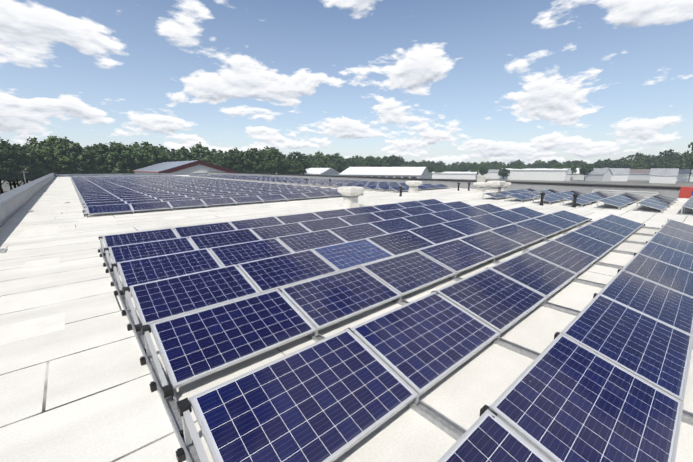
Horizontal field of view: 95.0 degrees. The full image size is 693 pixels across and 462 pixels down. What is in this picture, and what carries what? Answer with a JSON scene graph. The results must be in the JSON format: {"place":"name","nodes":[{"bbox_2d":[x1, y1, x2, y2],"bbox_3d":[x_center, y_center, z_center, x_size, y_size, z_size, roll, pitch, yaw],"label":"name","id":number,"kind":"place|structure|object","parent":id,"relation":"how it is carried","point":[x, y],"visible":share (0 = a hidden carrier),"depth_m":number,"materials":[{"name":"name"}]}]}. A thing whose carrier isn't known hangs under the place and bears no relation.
{"place":"outdoors","nodes":[
{"label":"outdoors","id":0,"kind":"place"},
{"bbox_2d":[0,175,692,461],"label":"hall roof","id":1,"kind":"structure","parent":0,"point":[77,389],"depth_m":3.88,"materials":[{"name":"white metal"}]},
{"bbox_2d":[0,202,69,252],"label":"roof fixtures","id":2,"kind":"object","parent":1,"relation":"on","point":[2,250],"visible":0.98,"depth_m":8.41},
{"bbox_2d":[70,175,363,216],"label":"solar panels","id":3,"kind":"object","parent":1,"relation":"on","point":[104,194],"depth_m":23.07,"materials":[{"name":"blue glass"}]},
{"bbox_2d":[0,197,614,345],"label":"roof patches","id":4,"kind":"object","parent":1,"relation":"on","point":[22,330],"visible":0.85,"depth_m":4.67,"materials":[{"name":"white"}]},
{"bbox_2d":[0,172,687,226],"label":"parapet","id":5,"kind":"structure","parent":1,"relation":"on","point":[13,201],"depth_m":27.55,"materials":[{"name":"concrete"}]},
{"bbox_2d":[98,199,692,461],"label":"solar panels","id":6,"kind":"object","parent":1,"relation":"on","point":[603,376],"visible":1,"depth_m":3.88,"materials":[{"name":"blue glass"}]},
{"bbox_2d":[189,174,692,215],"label":"solar panels","id":7,"kind":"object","parent":1,"relation":"on","point":[659,202],"depth_m":22.46,"materials":[{"name":"blue glass"}]},
{"bbox_2d":[305,176,577,207],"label":"vent pipes","id":8,"kind":"object","parent":1,"relation":"on","point":[350,194],"visible":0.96,"depth_m":24.17,"materials":[{"name":"white plastic"}]},
{"bbox_2d":[591,189,658,198],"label":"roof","id":9,"kind":"structure","parent":1,"relation":"on","point":[645,194],"depth_m":22.51,"materials":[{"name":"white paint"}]},
{"bbox_2d":[0,0,692,166],"label":"sky","id":10,"kind":"structure","parent":0,"point":[446,81],"materials":[{"name":"blue"}]},
{"bbox_2d":[1,172,692,192],"bbox_3d":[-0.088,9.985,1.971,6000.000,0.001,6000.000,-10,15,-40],"label":"ground","id":11,"kind":"structure","parent":0,"point":[5,187],"depth_m":212.62,"materials":[{"name":"grey concrete"}]},
{"bbox_2d":[0,138,22,193],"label":"tree","id":12,"kind":"object","parent":11,"relation":"on","point":[12,150],"visible":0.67,"depth_m":109.03,"materials":[{"name":"green plant"}]},
{"bbox_2d":[0,143,38,186],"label":"tree","id":13,"kind":"object","parent":11,"relation":"on","point":[25,156],"visible":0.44,"depth_m":112.00,"materials":[{"name":"green plant"}]},
{"bbox_2d":[6,176,41,188],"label":"tree","id":14,"kind":"object","parent":11,"relation":"on","point":[14,183],"depth_m":120.98,"materials":[{"name":"green plant"}]},
{"bbox_2d":[10,142,46,183],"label":"tree","id":15,"kind":"object","parent":11,"relation":"on","point":[36,163],"visible":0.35,"depth_m":115.12,"materials":[{"name":"green plant"}]},
{"bbox_2d":[24,135,71,157],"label":"tree","id":16,"kind":"object","parent":11,"relation":"on","point":[47,141],"visible":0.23,"depth_m":126.27,"materials":[{"name":"green plant"}]},
{"bbox_2d":[27,144,72,180],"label":"tree","id":17,"kind":"object","parent":11,"relation":"on","point":[43,154],"visible":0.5,"depth_m":120.36,"materials":[{"name":"green plant"}]},
{"bbox_2d":[25,136,88,173],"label":"tree","id":18,"kind":"object","parent":11,"relation":"on","point":[66,168],"visible":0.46,"depth_m":125.53,"materials":[{"name":"green plant"}]},
{"bbox_2d":[52,139,97,173],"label":"tree","id":19,"kind":"object","parent":11,"relation":"on","point":[78,169],"visible":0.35,"depth_m":128.09,"materials":[{"name":"green plant"}]},
{"bbox_2d":[65,150,108,173],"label":"tree","id":20,"kind":"object","parent":11,"relation":"on","point":[92,164],"visible":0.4,"depth_m":132.70,"materials":[{"name":"green plant"}]},
{"bbox_2d":[80,143,118,171],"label":"tree","id":21,"kind":"object","parent":11,"relation":"on","point":[100,150],"visible":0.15,"depth_m":134.86,"materials":[{"name":"green plant"}]},
{"bbox_2d":[99,141,143,173],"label":"tree","id":22,"kind":"object","parent":11,"relation":"on","point":[116,167],"visible":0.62,"depth_m":137.46,"materials":[{"name":"green plant"}]},
{"bbox_2d":[114,149,139,173],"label":"tree","id":23,"kind":"object","parent":11,"relation":"on","point":[130,165],"visible":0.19,"depth_m":142.13,"materials":[{"name":"green plant"}]},
{"bbox_2d":[124,145,155,169],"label":"tree","id":24,"kind":"object","parent":11,"relation":"on","point":[133,149],"visible":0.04,"depth_m":144.68,"materials":[{"name":"green plant"}]},
{"bbox_2d":[135,141,166,168],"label":"tree","id":25,"kind":"object","parent":11,"relation":"on","point":[149,157],"visible":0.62,"depth_m":145.85,"materials":[{"name":"green plant"}]},
{"bbox_2d":[159,144,175,152],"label":"tree","id":26,"kind":"object","parent":11,"relation":"on","point":[161,147],"visible":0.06,"depth_m":168.29,"materials":[{"name":"green plant"}]},
{"bbox_2d":[165,149,196,161],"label":"tree","id":27,"kind":"object","parent":11,"relation":"on","point":[175,156],"visible":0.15,"depth_m":158.04,"materials":[{"name":"green plant"}]},
{"bbox_2d":[174,142,211,159],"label":"tree","id":28,"kind":"object","parent":11,"relation":"on","point":[196,150],"visible":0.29,"depth_m":170.56,"materials":[{"name":"green plant"}]},
{"bbox_2d":[197,157,213,163],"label":"tree","id":29,"kind":"object","parent":11,"relation":"on","point":[202,159],"visible":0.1,"depth_m":166.19,"materials":[{"name":"green plant"}]},
{"bbox_2d":[202,149,226,159],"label":"tree","id":30,"kind":"object","parent":11,"relation":"on","point":[214,151],"visible":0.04,"depth_m":180.18,"materials":[{"name":"green plant"}]},
{"bbox_2d":[207,155,222,165],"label":"tree","id":31,"kind":"object","parent":11,"relation":"on","point":[212,157],"visible":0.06,"depth_m":170.12,"materials":[{"name":"green plant"}]},
{"bbox_2d":[210,156,233,169],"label":"tree","id":32,"kind":"object","parent":11,"relation":"on","point":[223,164],"visible":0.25,"depth_m":167.35,"materials":[{"name":"green plant"}]},
{"bbox_2d":[219,147,250,172],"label":"tree","id":33,"kind":"object","parent":11,"relation":"on","point":[232,156],"visible":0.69,"depth_m":172.10,"materials":[{"name":"green plant"}]},
{"bbox_2d":[238,148,268,172],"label":"tree","id":34,"kind":"object","parent":11,"relation":"on","point":[254,158],"visible":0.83,"depth_m":176.19,"materials":[{"name":"green plant"}]},
{"bbox_2d":[250,160,271,173],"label":"tree","id":35,"kind":"object","parent":11,"relation":"on","point":[263,169],"visible":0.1,"depth_m":179.85,"materials":[{"name":"green plant"}]},
{"bbox_2d":[255,146,288,173],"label":"tree","id":36,"kind":"object","parent":11,"relation":"on","point":[265,150],"visible":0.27,"depth_m":182.61,"materials":[{"name":"green plant"}]},
{"bbox_2d":[263,148,284,173],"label":"tree","id":37,"kind":"object","parent":11,"relation":"on","point":[276,159],"visible":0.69,"depth_m":181.51,"materials":[{"name":"green plant"}]},
{"bbox_2d":[277,158,290,173],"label":"tree","id":38,"kind":"object","parent":11,"relation":"on","point":[283,171],"visible":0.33,"depth_m":188.18,"materials":[{"name":"green plant"}]},
{"bbox_2d":[285,159,304,174],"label":"tree","id":39,"kind":"object","parent":11,"relation":"on","point":[293,164],"visible":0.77,"depth_m":190.07,"materials":[{"name":"green plant"}]},
{"bbox_2d":[284,151,309,174],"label":"tree","id":40,"kind":"object","parent":11,"relation":"on","point":[305,164],"visible":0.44,"depth_m":199.30,"materials":[{"name":"green plant"}]},
{"bbox_2d":[307,151,328,167],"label":"tree","id":41,"kind":"object","parent":11,"relation":"on","point":[321,157],"visible":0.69,"depth_m":257.33,"materials":[{"name":"green plant"}]},
{"bbox_2d":[322,162,334,168],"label":"tree","id":42,"kind":"object","parent":11,"relation":"on","point":[331,165],"visible":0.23,"depth_m":265.51,"materials":[{"name":"green plant"}]},
{"bbox_2d":[328,153,346,170],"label":"tree","id":43,"kind":"object","parent":11,"relation":"on","point":[339,161],"visible":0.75,"depth_m":275.24,"materials":[{"name":"green plant"}]},
{"bbox_2d":[337,162,349,172],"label":"tree","id":44,"kind":"object","parent":11,"relation":"on","point":[345,168],"visible":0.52,"depth_m":280.14,"materials":[{"name":"green plant"}]},
{"bbox_2d":[345,158,356,166],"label":"tree","id":45,"kind":"object","parent":11,"relation":"on","point":[351,162],"visible":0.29,"depth_m":286.12,"materials":[{"name":"green plant"}]},
{"bbox_2d":[357,161,366,166],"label":"tree","id":46,"kind":"object","parent":11,"relation":"on","point":[360,163],"visible":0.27,"depth_m":292.49,"materials":[{"name":"green plant"}]},
{"bbox_2d":[361,158,371,166],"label":"tree","id":47,"kind":"object","parent":11,"relation":"on","point":[365,161],"visible":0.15,"depth_m":301.25,"materials":[{"name":"green plant"}]},
{"bbox_2d":[363,155,382,166],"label":"tree","id":48,"kind":"object","parent":11,"relation":"on","point":[375,163],"visible":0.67,"depth_m":300.10,"materials":[{"name":"green plant"}]},
{"bbox_2d":[382,160,389,166],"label":"tree","id":49,"kind":"object","parent":11,"relation":"on","point":[387,164],"visible":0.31,"depth_m":311.83,"materials":[{"name":"green plant"}]},
{"bbox_2d":[386,155,400,166],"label":"tree","id":50,"kind":"object","parent":11,"relation":"on","point":[391,158],"visible":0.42,"depth_m":320.26,"materials":[{"name":"green plant"}]},
{"bbox_2d":[407,161,415,166],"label":"tree","id":51,"kind":"object","parent":11,"relation":"on","point":[411,163],"visible":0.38,"depth_m":386.61,"materials":[{"name":"green plant"}]},
{"bbox_2d":[133,160,692,183],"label":"buildings","id":52,"kind":"structure","parent":11,"relation":"on","point":[664,175],"depth_m":224.87,"materials":[{"name":"white paint"},{"name":"metal"}]},
{"bbox_2d":[417,160,427,166],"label":"tree","id":53,"kind":"object","parent":11,"relation":"on","point":[423,163],"visible":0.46,"depth_m":386.16,"materials":[{"name":"green plant"}]},
{"bbox_2d":[423,164,432,172],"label":"tree","id":54,"kind":"object","parent":11,"relation":"on","point":[430,169],"visible":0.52,"depth_m":291.65,"materials":[{"name":"green plant"}]},
{"bbox_2d":[429,161,436,174],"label":"tree","id":55,"kind":"object","parent":11,"relation":"on","point":[433,164],"visible":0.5,"depth_m":385.19,"materials":[{"name":"green plant"}]},
{"bbox_2d":[434,166,444,172],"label":"tree","id":56,"kind":"object","parent":11,"relation":"on","point":[441,169],"visible":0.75,"depth_m":281.31,"materials":[{"name":"green plant"}]},
{"bbox_2d":[437,161,445,168],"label":"tree","id":57,"kind":"object","parent":11,"relation":"on","point":[440,163],"visible":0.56,"depth_m":384.91,"materials":[{"name":"green plant"}]},
{"bbox_2d":[450,166,459,171],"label":"tree","id":58,"kind":"object","parent":11,"relation":"on","point":[454,169],"visible":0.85,"depth_m":384.71,"materials":[{"name":"green plant"}]},
{"bbox_2d":[458,161,471,171],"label":"tree","id":59,"kind":"object","parent":11,"relation":"on","point":[463,166],"visible":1,"depth_m":381.47,"materials":[{"name":"green plant"}]},
{"bbox_2d":[469,167,479,173],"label":"tree","id":60,"kind":"object","parent":11,"relation":"on","point":[474,169],"visible":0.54,"depth_m":272.61,"materials":[{"name":"green plant"}]},
{"bbox_2d":[479,166,488,175],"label":"tree","id":61,"kind":"object","parent":11,"relation":"on","point":[483,170],"visible":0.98,"depth_m":274.32,"materials":[{"name":"green plant"}]},
{"bbox_2d":[484,161,493,168],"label":"tree","id":62,"kind":"object","parent":11,"relation":"on","point":[489,165],"visible":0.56,"depth_m":377.89,"materials":[{"name":"green plant"}]},
{"bbox_2d":[498,168,509,179],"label":"tree","id":63,"kind":"object","parent":11,"relation":"on","point":[503,172],"visible":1,"depth_m":254.69,"materials":[{"name":"green plant"}]},
{"bbox_2d":[512,159,525,166],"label":"tree","id":64,"kind":"object","parent":11,"relation":"on","point":[518,162],"visible":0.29,"depth_m":378.49,"materials":[{"name":"green plant"}]},
{"bbox_2d":[532,162,542,168],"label":"tree","id":65,"kind":"object","parent":11,"relation":"on","point":[535,165],"visible":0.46,"depth_m":365.71,"materials":[{"name":"green plant"}]},
{"bbox_2d":[533,160,545,165],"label":"tree","id":66,"kind":"object","parent":11,"relation":"on","point":[540,161],"visible":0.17,"depth_m":371.53,"materials":[{"name":"green plant"}]},
{"bbox_2d":[545,159,561,168],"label":"tree","id":67,"kind":"object","parent":11,"relation":"on","point":[551,163],"visible":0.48,"depth_m":357.25,"materials":[{"name":"green plant"}]},
{"bbox_2d":[549,164,564,168],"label":"tree","id":68,"kind":"object","parent":11,"relation":"on","point":[557,166],"visible":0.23,"depth_m":244.90,"materials":[{"name":"green plant"}]},
{"bbox_2d":[565,163,577,174],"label":"tree","id":69,"kind":"object","parent":11,"relation":"on","point":[573,167],"visible":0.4,"depth_m":247.38,"materials":[{"name":"green plant"}]},
{"bbox_2d":[575,160,587,165],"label":"tree","id":70,"kind":"object","parent":11,"relation":"on","point":[579,162],"visible":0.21,"depth_m":348.32,"materials":[{"name":"green plant"}]},
{"bbox_2d":[579,164,593,180],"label":"tree","id":71,"kind":"object","parent":11,"relation":"on","point":[583,170],"visible":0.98,"depth_m":235.01,"materials":[{"name":"green plant"}]},
{"bbox_2d":[588,162,603,167],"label":"tree","id":72,"kind":"object","parent":11,"relation":"on","point":[595,165],"visible":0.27,"depth_m":300.56,"materials":[{"name":"green plant"}]},
{"bbox_2d":[598,158,614,167],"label":"tree","id":73,"kind":"object","parent":11,"relation":"on","point":[605,162],"visible":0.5,"depth_m":310.14,"materials":[{"name":"green plant"}]},
{"bbox_2d":[609,160,626,167],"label":"tree","id":74,"kind":"object","parent":11,"relation":"on","point":[617,164],"visible":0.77,"depth_m":286.99,"materials":[{"name":"green plant"}]},
{"bbox_2d":[615,157,631,167],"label":"tree","id":75,"kind":"object","parent":11,"relation":"on","point":[624,159],"visible":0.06,"depth_m":295.94,"materials":[{"name":"green plant"}]},
{"bbox_2d":[625,152,647,167],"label":"tree","id":76,"kind":"object","parent":11,"relation":"on","point":[637,156],"visible":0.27,"depth_m":284.59,"materials":[{"name":"green plant"}]},
{"bbox_2d":[628,160,647,168],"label":"tree","id":77,"kind":"object","parent":11,"relation":"on","point":[636,164],"visible":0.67,"depth_m":267.73,"materials":[{"name":"green plant"}]},
{"bbox_2d":[640,154,655,168],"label":"tree","id":78,"kind":"object","parent":11,"relation":"on","point":[649,158],"visible":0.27,"depth_m":276.88,"materials":[{"name":"green plant"}]},
{"bbox_2d":[647,157,669,167],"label":"tree","id":79,"kind":"object","parent":11,"relation":"on","point":[657,163],"visible":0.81,"depth_m":255.01,"materials":[{"name":"green plant"}]},
{"bbox_2d":[652,149,680,161],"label":"tree","id":80,"kind":"object","parent":11,"relation":"on","point":[667,155],"visible":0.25,"depth_m":264.56,"materials":[{"name":"green plant"}]},
{"bbox_2d":[670,151,685,163],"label":"tree","id":81,"kind":"object","parent":11,"relation":"on","point":[681,156],"visible":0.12,"depth_m":256.27,"materials":[{"name":"green plant"}]},
{"bbox_2d":[669,158,691,168],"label":"tree","id":82,"kind":"object","parent":11,"relation":"on","point":[681,164],"visible":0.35,"depth_m":244.39,"materials":[{"name":"green plant"}]},
{"bbox_2d":[685,142,692,181],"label":"tree","id":83,"kind":"object","parent":11,"relation":"on","point":[689,161],"visible":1,"depth_m":220.31,"materials":[{"name":"green plant"}]},
{"bbox_2d":[676,186,692,198],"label":"side building","id":84,"kind":"structure","parent":0,"point":[686,192],"depth_m":54.51,"materials":[{"name":"red paint"}]}
]}

